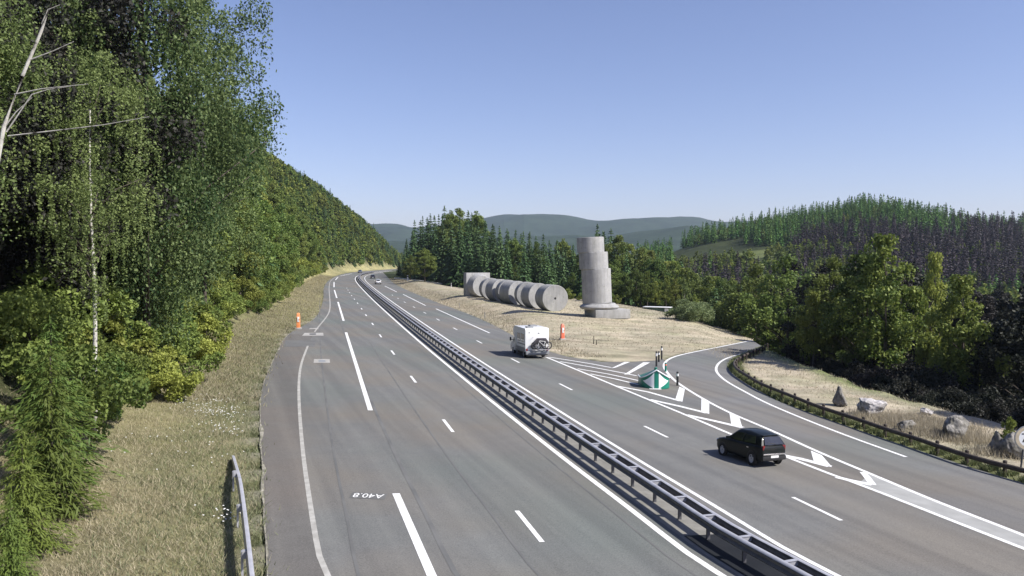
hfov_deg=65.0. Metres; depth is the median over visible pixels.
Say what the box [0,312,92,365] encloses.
bush
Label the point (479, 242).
fir tree
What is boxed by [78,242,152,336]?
broadleaf tree
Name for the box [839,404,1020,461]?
tall straw
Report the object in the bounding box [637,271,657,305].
slender tree
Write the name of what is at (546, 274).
fir tree
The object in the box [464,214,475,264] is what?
fir tree
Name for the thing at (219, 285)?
bush
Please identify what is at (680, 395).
hatch block
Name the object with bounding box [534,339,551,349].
bicycle
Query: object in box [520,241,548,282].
broadleaf tree
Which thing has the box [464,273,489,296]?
stone capital
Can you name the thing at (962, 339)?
broadleaf tree
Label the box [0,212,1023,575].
ground
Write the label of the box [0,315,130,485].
young spruce
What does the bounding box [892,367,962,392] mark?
undergrowth bush
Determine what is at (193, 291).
bush
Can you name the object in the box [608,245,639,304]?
broadleaf tree
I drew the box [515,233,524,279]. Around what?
fir tree
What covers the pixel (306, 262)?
bush
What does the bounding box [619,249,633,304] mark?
fir tree
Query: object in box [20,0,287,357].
birch tree
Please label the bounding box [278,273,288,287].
bush
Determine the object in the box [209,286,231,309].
bush
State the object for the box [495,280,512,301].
stone drum
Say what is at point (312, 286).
verge grass
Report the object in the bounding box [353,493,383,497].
road number
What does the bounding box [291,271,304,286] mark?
bush
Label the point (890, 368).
undergrowth bush
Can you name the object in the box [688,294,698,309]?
slender tree
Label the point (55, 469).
young spruce
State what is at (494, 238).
fir tree
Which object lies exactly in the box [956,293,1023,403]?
dark leaved tree
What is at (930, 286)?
broadleaf tree
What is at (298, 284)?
bush
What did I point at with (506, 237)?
fir tree
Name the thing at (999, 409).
undergrowth bush
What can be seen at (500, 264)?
fir tree
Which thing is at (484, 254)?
fir tree
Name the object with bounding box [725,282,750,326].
dark leaved tree
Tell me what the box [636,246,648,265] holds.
broadleaf tree
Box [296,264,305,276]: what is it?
bush
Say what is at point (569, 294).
bush
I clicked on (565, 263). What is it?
fir tree
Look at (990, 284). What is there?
hill conifer
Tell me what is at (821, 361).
undergrowth bush
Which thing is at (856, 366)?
undergrowth bush
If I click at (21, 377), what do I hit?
bush
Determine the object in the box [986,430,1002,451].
boulder
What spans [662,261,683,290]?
slender tree
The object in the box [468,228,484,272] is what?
fir tree
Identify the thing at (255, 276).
bush
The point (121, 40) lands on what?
dark leaved tree
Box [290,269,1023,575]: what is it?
motorway
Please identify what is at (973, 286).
dark leaved tree
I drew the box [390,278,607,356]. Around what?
bank grass
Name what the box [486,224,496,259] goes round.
fir tree
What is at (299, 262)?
bush
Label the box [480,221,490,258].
fir tree
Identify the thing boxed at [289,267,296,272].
bush
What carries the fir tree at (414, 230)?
on the ground at (552, 228)
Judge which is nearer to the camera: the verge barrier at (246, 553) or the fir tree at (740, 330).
the verge barrier at (246, 553)
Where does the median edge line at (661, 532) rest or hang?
on the motorway
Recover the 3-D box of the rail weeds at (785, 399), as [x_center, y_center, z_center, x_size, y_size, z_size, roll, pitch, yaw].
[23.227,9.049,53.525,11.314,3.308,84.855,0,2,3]
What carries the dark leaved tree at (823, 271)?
on the ground at (552, 228)
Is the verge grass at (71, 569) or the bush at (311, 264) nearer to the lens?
the verge grass at (71, 569)
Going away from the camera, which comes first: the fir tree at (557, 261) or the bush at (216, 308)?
the bush at (216, 308)
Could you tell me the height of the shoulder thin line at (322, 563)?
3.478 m
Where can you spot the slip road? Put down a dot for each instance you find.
(999, 500)
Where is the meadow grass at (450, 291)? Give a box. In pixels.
[423,290,753,352]
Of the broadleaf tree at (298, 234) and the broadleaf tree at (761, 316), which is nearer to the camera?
the broadleaf tree at (761, 316)
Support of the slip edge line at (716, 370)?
on the slip road
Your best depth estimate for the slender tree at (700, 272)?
180.68 m
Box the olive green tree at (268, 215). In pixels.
[263,213,279,256]
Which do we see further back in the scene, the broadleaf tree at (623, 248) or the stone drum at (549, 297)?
the broadleaf tree at (623, 248)
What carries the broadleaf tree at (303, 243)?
on the ground at (552, 228)
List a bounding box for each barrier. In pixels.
[231,455,254,575]
[358,271,832,575]
[394,277,441,284]
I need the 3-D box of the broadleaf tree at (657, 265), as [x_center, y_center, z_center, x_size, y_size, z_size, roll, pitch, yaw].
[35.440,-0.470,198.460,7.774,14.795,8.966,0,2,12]
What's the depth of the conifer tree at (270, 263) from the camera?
125.22 m
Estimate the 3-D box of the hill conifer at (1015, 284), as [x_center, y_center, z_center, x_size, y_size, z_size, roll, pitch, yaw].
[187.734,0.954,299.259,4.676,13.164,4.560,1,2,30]
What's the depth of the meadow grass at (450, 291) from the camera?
111.57 m
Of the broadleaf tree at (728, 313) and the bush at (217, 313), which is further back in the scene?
the broadleaf tree at (728, 313)
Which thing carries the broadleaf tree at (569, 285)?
on the ground at (552, 228)
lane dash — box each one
[349,292,544,541]
[398,298,841,519]
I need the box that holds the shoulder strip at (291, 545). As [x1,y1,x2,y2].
[261,334,323,575]
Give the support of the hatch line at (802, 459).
on the motorway
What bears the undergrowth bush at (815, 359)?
on the ground at (552, 228)
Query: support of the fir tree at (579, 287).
on the ground at (552, 228)
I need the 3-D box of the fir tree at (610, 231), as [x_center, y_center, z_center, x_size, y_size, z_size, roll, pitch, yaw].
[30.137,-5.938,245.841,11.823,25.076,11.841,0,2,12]
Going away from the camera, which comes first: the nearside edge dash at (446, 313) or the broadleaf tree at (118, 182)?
the broadleaf tree at (118, 182)
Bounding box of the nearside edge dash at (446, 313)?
[385,286,488,332]
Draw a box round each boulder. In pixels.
[832,386,847,405]
[856,398,887,414]
[897,420,915,431]
[920,407,933,415]
[942,415,969,439]
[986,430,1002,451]
[999,432,1023,458]
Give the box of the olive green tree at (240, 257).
[222,238,247,281]
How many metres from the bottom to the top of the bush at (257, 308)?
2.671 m
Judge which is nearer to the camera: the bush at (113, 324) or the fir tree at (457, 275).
the bush at (113, 324)
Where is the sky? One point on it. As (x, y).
(407, 111)
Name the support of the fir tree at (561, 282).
on the ground at (552, 228)
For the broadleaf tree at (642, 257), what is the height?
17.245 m
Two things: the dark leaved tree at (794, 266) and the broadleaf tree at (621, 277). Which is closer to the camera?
the dark leaved tree at (794, 266)
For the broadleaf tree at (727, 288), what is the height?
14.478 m
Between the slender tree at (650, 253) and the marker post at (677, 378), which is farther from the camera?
the slender tree at (650, 253)
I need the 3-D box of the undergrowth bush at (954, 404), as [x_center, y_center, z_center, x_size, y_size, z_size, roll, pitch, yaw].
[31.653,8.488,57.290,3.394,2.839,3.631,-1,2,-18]
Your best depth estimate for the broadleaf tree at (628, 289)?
181.45 m
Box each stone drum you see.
[479,278,494,298]
[485,279,503,300]
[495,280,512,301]
[499,281,521,304]
[514,282,531,305]
[521,283,544,307]
[535,284,567,310]
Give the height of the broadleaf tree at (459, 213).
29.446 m
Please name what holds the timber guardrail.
on the ground at (552, 228)
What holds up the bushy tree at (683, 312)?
on the ground at (552, 228)
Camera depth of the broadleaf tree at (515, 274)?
214.25 m
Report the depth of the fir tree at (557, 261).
226.97 m
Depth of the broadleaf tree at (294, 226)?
165.79 m
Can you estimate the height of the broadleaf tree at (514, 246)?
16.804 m
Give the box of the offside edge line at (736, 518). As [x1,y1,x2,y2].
[364,272,840,575]
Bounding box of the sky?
[77,0,1023,226]
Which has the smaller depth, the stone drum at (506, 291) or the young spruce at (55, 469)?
the young spruce at (55, 469)
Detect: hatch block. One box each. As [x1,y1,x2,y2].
[626,362,649,373]
[675,387,684,400]
[701,399,708,413]
[729,413,741,427]
[811,451,831,466]
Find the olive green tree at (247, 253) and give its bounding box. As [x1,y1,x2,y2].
[229,200,265,294]
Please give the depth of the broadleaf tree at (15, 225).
42.49 m
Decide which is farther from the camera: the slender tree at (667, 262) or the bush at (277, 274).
the slender tree at (667, 262)
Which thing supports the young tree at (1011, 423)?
on the ground at (552, 228)
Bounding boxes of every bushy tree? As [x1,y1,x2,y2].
[402,254,419,279]
[410,248,437,281]
[662,298,715,321]
[695,310,721,324]
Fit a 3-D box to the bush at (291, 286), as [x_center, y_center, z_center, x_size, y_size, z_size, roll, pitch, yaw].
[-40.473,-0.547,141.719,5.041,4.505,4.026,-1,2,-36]
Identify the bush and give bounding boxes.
[0,251,138,339]
[0,284,101,378]
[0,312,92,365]
[0,343,153,441]
[16,347,106,401]
[65,262,177,332]
[65,333,151,385]
[81,313,157,363]
[82,352,150,421]
[98,345,151,378]
[106,320,181,390]
[144,345,204,402]
[150,306,186,345]
[158,325,225,376]
[159,282,196,327]
[161,304,198,348]
[174,284,201,297]
[175,306,204,331]
[178,295,233,357]
[189,312,233,362]
[198,294,221,321]
[199,275,218,288]
[207,280,222,299]
[207,286,238,321]
[207,301,223,318]
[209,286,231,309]
[214,287,245,318]
[218,271,231,291]
[221,279,233,287]
[225,258,247,292]
[232,275,265,309]
[232,291,253,315]
[243,276,259,290]
[247,275,262,284]
[252,298,268,312]
[258,288,282,307]
[259,269,277,289]
[263,266,279,284]
[264,284,284,303]
[275,255,297,272]
[275,282,290,298]
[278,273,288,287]
[279,263,295,284]
[280,270,299,283]
[280,272,295,290]
[280,280,287,295]
[288,271,300,287]
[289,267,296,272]
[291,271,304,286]
[296,258,303,269]
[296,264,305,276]
[302,257,308,265]
[306,251,316,260]
[306,265,315,277]
[308,261,320,274]
[309,259,319,268]
[321,263,328,271]
[566,288,575,298]
[612,294,621,302]
[781,343,803,363]
[800,353,824,367]
[813,356,842,368]
[817,358,845,376]
[835,358,876,384]
[849,365,897,390]
[851,353,880,383]
[862,373,905,393]
[863,362,911,395]
[881,359,926,397]
[881,375,927,398]
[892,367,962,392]
[899,364,984,400]
[904,390,928,401]
[912,390,947,407]
[920,379,962,412]
[928,387,986,414]
[958,385,1018,415]
[964,387,1017,420]
[968,397,1014,421]
[986,397,1023,421]
[997,408,1023,428]
[1006,407,1023,430]
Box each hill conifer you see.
[967,263,973,285]
[985,273,992,289]
[1014,273,1019,291]
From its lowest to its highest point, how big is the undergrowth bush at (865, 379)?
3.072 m
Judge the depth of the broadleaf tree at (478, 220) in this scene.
289.89 m
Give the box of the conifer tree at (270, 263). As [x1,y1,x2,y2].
[256,195,279,280]
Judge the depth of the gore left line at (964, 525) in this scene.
33.16 m
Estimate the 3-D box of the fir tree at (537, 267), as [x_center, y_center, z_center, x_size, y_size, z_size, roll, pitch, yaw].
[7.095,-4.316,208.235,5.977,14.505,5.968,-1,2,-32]
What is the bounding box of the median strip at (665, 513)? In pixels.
[357,271,743,575]
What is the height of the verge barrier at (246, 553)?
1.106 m
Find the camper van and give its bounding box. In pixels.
[510,324,549,356]
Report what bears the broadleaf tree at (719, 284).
on the ground at (552, 228)
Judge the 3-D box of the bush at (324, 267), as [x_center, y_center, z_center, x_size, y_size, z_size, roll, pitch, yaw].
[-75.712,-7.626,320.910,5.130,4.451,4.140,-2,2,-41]
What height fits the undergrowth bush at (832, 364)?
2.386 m
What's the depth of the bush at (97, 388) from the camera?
30.16 m
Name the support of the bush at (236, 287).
on the ground at (552, 228)
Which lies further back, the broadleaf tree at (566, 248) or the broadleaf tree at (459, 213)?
the broadleaf tree at (459, 213)
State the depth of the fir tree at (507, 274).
211.87 m
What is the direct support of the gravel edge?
on the ground at (552, 228)
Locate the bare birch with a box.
[0,0,145,158]
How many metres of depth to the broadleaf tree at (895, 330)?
71.80 m
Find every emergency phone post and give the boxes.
[295,313,301,328]
[559,324,565,339]
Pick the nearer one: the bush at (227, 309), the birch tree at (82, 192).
the birch tree at (82, 192)
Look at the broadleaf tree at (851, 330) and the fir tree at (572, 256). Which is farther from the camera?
the fir tree at (572, 256)
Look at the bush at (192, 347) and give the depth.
48.13 m
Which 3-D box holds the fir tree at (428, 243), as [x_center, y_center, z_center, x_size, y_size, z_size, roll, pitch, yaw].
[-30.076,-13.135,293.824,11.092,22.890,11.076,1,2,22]
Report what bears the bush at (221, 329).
on the ground at (552, 228)
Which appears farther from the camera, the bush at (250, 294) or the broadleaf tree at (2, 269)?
the bush at (250, 294)
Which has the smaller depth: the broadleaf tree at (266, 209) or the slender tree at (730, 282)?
the broadleaf tree at (266, 209)
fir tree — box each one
[395,260,401,275]
[400,238,408,276]
[407,220,417,252]
[409,220,426,277]
[413,221,433,280]
[418,216,425,250]
[422,217,431,247]
[426,215,437,247]
[427,222,441,281]
[428,214,432,242]
[429,224,450,284]
[440,222,457,286]
[445,225,465,286]
[453,217,464,259]
[456,221,472,270]
[459,219,473,287]
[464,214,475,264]
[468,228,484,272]
[472,226,482,268]
[478,234,489,272]
[479,222,488,267]
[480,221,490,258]
[482,230,498,277]
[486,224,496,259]
[488,227,498,276]
[490,235,506,278]
[496,230,503,258]
[501,241,512,279]
[502,228,512,265]
[503,232,516,270]
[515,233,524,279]
[515,242,534,281]
[525,232,533,281]
[526,247,538,282]
[531,243,543,282]
[537,243,549,283]
[539,245,555,284]
[541,235,545,254]
[548,244,555,277]
[549,252,557,284]
[552,240,564,282]
[557,245,568,288]
[561,250,569,282]
[565,245,577,298]
[574,272,581,299]
[607,228,625,304]
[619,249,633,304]
[710,286,720,307]
[731,285,746,335]
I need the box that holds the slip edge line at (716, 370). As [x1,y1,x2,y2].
[715,354,906,456]
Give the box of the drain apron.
[302,333,323,335]
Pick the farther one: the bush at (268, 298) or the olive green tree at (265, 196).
the olive green tree at (265, 196)
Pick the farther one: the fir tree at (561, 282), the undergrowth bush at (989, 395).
the fir tree at (561, 282)
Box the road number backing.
[349,492,386,498]
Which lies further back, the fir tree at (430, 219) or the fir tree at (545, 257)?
the fir tree at (430, 219)
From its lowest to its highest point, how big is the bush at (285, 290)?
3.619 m
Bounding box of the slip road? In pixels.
[667,341,1023,533]
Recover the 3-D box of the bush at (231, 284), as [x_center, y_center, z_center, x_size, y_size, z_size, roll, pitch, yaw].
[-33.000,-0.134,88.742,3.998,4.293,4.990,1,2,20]
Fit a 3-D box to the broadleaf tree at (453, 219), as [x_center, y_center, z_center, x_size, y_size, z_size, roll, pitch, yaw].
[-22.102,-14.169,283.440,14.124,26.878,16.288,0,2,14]
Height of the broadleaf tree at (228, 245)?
15.754 m
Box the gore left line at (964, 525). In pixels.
[546,357,1023,549]
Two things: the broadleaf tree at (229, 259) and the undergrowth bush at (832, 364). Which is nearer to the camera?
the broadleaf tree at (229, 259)
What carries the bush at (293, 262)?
on the ground at (552, 228)
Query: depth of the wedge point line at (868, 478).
34.34 m
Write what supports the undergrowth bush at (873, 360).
on the ground at (552, 228)
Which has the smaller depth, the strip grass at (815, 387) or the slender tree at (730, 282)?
the strip grass at (815, 387)
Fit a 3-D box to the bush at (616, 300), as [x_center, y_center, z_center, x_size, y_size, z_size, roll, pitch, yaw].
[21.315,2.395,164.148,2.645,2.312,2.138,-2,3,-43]
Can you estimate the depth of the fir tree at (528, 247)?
235.79 m
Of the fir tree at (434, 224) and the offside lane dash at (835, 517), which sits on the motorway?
the offside lane dash at (835, 517)
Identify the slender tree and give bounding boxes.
[571,258,580,280]
[622,251,640,306]
[627,244,636,254]
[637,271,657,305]
[646,250,655,259]
[649,281,663,305]
[656,275,672,306]
[658,263,671,305]
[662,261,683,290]
[663,261,672,276]
[663,267,695,306]
[665,278,682,307]
[668,261,679,279]
[677,278,691,306]
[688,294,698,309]
[689,268,703,298]
[695,275,715,308]
[711,276,720,288]
[721,320,735,329]
[727,280,737,286]
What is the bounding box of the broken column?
[577,237,629,318]
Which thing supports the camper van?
on the motorway
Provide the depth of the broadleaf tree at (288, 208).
236.87 m
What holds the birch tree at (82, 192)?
on the ground at (552, 228)
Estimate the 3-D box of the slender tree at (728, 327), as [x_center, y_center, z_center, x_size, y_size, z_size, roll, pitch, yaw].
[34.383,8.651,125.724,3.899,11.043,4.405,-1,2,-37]
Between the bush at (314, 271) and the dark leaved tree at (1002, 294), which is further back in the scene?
the bush at (314, 271)
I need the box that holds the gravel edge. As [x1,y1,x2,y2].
[259,317,315,575]
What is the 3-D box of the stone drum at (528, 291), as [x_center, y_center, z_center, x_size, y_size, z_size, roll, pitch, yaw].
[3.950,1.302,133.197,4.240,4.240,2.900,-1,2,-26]
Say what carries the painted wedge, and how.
on the motorway
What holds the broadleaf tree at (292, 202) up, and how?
on the ground at (552, 228)
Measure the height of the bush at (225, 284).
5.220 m
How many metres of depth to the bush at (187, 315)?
53.56 m
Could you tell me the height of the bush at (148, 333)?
4.587 m
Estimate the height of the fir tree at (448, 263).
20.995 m
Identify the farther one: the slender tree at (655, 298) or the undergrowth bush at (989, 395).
the slender tree at (655, 298)
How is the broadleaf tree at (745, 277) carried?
on the ground at (552, 228)
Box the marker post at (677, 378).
[676,371,678,385]
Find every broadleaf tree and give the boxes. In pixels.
[0,118,63,289]
[0,148,45,237]
[47,118,232,283]
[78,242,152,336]
[100,166,175,314]
[118,184,232,291]
[183,159,262,285]
[230,185,286,280]
[233,172,281,292]
[257,225,279,283]
[264,183,275,194]
[264,207,295,269]
[267,188,301,222]
[271,187,289,209]
[274,203,301,263]
[279,210,304,247]
[282,233,297,264]
[288,198,308,227]
[291,222,309,261]
[300,219,320,257]
[430,210,466,267]
[437,208,482,247]
[455,211,489,251]
[499,238,523,280]
[508,263,523,281]
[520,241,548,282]
[549,238,576,270]
[563,272,580,296]
[604,235,643,288]
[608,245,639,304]
[608,260,632,299]
[611,274,617,293]
[619,268,651,306]
[621,248,652,307]
[634,259,661,305]
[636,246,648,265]
[644,256,670,305]
[672,270,704,308]
[702,293,761,339]
[705,279,726,308]
[710,284,731,308]
[715,262,791,349]
[719,278,729,288]
[719,287,738,301]
[729,276,761,329]
[734,253,817,364]
[791,255,869,364]
[794,291,836,366]
[818,243,911,368]
[832,233,932,369]
[910,251,955,374]
[916,274,1016,392]
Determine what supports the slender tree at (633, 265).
on the ground at (552, 228)
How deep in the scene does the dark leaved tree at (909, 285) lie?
88.18 m
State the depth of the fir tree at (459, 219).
271.93 m
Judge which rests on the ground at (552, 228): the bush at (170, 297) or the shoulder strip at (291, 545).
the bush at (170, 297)
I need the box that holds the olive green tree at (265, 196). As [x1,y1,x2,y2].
[260,191,273,209]
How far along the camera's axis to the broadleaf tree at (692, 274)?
178.43 m
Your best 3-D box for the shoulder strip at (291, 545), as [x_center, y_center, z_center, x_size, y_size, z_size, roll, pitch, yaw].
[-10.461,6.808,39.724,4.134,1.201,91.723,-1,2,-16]
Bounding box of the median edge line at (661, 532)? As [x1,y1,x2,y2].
[355,270,725,575]
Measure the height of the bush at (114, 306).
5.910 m
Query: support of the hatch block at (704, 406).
on the motorway
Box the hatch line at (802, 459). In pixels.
[550,357,831,466]
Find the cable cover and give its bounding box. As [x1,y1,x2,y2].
[314,359,329,362]
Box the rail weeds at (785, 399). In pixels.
[727,345,1023,482]
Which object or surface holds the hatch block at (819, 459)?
on the motorway
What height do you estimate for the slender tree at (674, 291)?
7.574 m
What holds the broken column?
on the ground at (552, 228)
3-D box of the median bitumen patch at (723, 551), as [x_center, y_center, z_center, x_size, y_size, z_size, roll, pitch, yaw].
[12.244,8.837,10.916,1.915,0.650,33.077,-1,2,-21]
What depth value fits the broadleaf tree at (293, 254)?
161.23 m
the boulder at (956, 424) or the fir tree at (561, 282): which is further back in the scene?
the fir tree at (561, 282)
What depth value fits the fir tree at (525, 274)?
205.59 m
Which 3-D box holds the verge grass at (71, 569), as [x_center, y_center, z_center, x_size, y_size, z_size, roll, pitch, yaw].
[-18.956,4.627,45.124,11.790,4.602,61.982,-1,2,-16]
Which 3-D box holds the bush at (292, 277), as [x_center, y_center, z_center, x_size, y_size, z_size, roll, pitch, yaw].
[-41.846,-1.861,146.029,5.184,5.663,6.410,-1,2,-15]
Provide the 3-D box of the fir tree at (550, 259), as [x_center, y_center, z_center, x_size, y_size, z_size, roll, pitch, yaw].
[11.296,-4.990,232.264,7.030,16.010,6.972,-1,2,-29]
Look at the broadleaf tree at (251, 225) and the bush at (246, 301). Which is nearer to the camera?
the broadleaf tree at (251, 225)
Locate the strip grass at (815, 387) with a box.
[701,347,1023,462]
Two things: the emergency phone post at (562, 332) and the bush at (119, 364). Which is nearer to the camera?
the bush at (119, 364)
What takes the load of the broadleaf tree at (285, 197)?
on the ground at (552, 228)
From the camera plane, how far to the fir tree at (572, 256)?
224.54 m
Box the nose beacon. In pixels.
[638,367,669,389]
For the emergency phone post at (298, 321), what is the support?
on the motorway
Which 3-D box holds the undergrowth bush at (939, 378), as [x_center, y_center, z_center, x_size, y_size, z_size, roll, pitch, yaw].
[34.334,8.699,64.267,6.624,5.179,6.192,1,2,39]
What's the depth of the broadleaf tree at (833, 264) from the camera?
81.51 m
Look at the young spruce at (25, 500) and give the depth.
20.75 m
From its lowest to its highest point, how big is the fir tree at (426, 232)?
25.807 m
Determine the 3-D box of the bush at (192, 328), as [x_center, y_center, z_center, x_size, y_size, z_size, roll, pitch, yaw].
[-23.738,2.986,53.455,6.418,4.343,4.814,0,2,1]
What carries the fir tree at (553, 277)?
on the ground at (552, 228)
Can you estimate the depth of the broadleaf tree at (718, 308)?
127.22 m
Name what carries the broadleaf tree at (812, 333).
on the ground at (552, 228)
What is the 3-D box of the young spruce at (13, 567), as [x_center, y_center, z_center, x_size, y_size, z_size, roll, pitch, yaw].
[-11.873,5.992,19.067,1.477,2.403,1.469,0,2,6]
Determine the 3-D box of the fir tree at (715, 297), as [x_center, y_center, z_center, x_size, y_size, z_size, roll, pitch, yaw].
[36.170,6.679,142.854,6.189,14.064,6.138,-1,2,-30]
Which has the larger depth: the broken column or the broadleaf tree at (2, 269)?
the broken column
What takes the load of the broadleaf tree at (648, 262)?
on the ground at (552, 228)
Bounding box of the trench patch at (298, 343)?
[283,340,315,346]
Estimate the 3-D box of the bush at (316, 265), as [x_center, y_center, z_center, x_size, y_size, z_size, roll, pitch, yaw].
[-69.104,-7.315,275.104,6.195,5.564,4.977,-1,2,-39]
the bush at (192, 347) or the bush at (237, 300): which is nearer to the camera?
the bush at (192, 347)
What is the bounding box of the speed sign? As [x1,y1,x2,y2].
[1014,426,1023,472]
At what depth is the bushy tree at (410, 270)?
267.83 m
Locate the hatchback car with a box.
[716,428,785,465]
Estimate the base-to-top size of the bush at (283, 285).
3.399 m
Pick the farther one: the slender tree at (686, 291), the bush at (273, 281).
the slender tree at (686, 291)
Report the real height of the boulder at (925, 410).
0.591 m
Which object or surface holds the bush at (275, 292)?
on the ground at (552, 228)
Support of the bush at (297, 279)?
on the ground at (552, 228)
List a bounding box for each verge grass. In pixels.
[0,335,278,575]
[156,275,333,405]
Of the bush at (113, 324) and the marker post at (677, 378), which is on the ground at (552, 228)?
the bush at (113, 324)
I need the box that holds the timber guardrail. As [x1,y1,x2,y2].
[733,343,1023,473]
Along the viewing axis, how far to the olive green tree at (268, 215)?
121.00 m
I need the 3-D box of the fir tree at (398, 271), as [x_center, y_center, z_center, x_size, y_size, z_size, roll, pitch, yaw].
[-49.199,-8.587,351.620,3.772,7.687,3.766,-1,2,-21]
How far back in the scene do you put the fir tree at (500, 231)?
246.61 m
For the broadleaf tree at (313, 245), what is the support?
on the ground at (552, 228)
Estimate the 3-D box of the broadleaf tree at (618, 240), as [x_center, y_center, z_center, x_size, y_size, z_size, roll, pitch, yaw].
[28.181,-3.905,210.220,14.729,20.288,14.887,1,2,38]
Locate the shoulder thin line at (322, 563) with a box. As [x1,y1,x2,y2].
[297,277,335,575]
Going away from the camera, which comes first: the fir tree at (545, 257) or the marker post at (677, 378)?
the marker post at (677, 378)
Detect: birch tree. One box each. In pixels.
[0,0,62,241]
[0,8,164,433]
[18,0,160,237]
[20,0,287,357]
[150,0,274,316]
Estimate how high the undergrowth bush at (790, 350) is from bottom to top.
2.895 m
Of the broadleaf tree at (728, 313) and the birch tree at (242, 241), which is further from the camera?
the broadleaf tree at (728, 313)
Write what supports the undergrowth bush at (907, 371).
on the ground at (552, 228)
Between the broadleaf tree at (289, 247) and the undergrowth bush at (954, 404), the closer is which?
the undergrowth bush at (954, 404)
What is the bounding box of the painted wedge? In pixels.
[860,475,1023,546]
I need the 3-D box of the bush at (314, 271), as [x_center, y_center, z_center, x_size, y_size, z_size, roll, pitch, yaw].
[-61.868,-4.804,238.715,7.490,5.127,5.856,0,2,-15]
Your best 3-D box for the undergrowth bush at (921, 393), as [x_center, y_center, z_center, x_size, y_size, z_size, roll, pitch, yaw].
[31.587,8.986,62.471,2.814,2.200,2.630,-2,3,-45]
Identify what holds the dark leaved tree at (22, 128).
on the ground at (552, 228)
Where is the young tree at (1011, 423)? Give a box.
[993,416,1016,437]
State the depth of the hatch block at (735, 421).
46.54 m
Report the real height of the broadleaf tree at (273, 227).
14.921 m
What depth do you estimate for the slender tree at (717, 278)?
201.93 m
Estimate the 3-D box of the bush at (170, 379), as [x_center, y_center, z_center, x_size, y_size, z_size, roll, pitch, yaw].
[-18.476,4.705,42.496,3.936,3.440,3.182,1,2,28]
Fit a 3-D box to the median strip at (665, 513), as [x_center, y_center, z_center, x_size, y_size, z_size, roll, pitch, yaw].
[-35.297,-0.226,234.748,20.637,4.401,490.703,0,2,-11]
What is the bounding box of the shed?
[644,306,671,311]
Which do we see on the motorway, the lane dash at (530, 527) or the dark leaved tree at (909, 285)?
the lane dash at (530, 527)
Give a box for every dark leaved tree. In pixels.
[0,0,58,146]
[0,0,89,265]
[0,0,206,310]
[706,286,725,306]
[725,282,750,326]
[769,256,808,344]
[780,272,846,356]
[789,263,853,361]
[870,266,942,368]
[890,261,957,359]
[926,292,1014,389]
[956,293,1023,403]
[959,283,999,310]
[973,273,1023,398]
[990,291,1010,386]
[991,283,1014,310]
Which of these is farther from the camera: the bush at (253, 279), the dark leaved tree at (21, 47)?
the bush at (253, 279)
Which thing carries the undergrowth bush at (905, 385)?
on the ground at (552, 228)
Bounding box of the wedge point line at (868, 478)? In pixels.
[835,472,875,484]
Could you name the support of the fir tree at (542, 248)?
on the ground at (552, 228)
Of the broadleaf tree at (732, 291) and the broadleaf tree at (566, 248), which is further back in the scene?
the broadleaf tree at (566, 248)
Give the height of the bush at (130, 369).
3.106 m
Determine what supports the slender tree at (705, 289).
on the ground at (552, 228)
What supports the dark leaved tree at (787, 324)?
on the ground at (552, 228)
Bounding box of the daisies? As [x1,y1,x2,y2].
[110,398,243,516]
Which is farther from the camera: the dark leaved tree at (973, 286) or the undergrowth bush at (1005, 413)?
the dark leaved tree at (973, 286)
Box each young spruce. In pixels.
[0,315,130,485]
[0,425,81,563]
[0,491,42,575]
[1,348,111,528]
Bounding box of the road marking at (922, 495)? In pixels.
[663,340,1023,535]
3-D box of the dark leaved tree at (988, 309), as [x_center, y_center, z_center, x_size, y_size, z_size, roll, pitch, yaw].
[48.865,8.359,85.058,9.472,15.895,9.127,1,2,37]
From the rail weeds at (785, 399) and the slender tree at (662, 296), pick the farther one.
the slender tree at (662, 296)
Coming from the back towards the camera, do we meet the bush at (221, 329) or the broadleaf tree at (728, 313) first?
the broadleaf tree at (728, 313)
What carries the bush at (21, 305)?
on the ground at (552, 228)
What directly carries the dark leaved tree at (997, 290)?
on the ground at (552, 228)
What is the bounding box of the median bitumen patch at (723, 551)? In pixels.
[685,534,786,575]
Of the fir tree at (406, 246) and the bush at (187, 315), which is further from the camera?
the fir tree at (406, 246)
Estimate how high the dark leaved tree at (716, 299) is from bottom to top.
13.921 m
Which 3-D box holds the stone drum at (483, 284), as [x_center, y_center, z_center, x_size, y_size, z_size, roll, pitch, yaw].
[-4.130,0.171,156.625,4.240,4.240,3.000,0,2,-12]

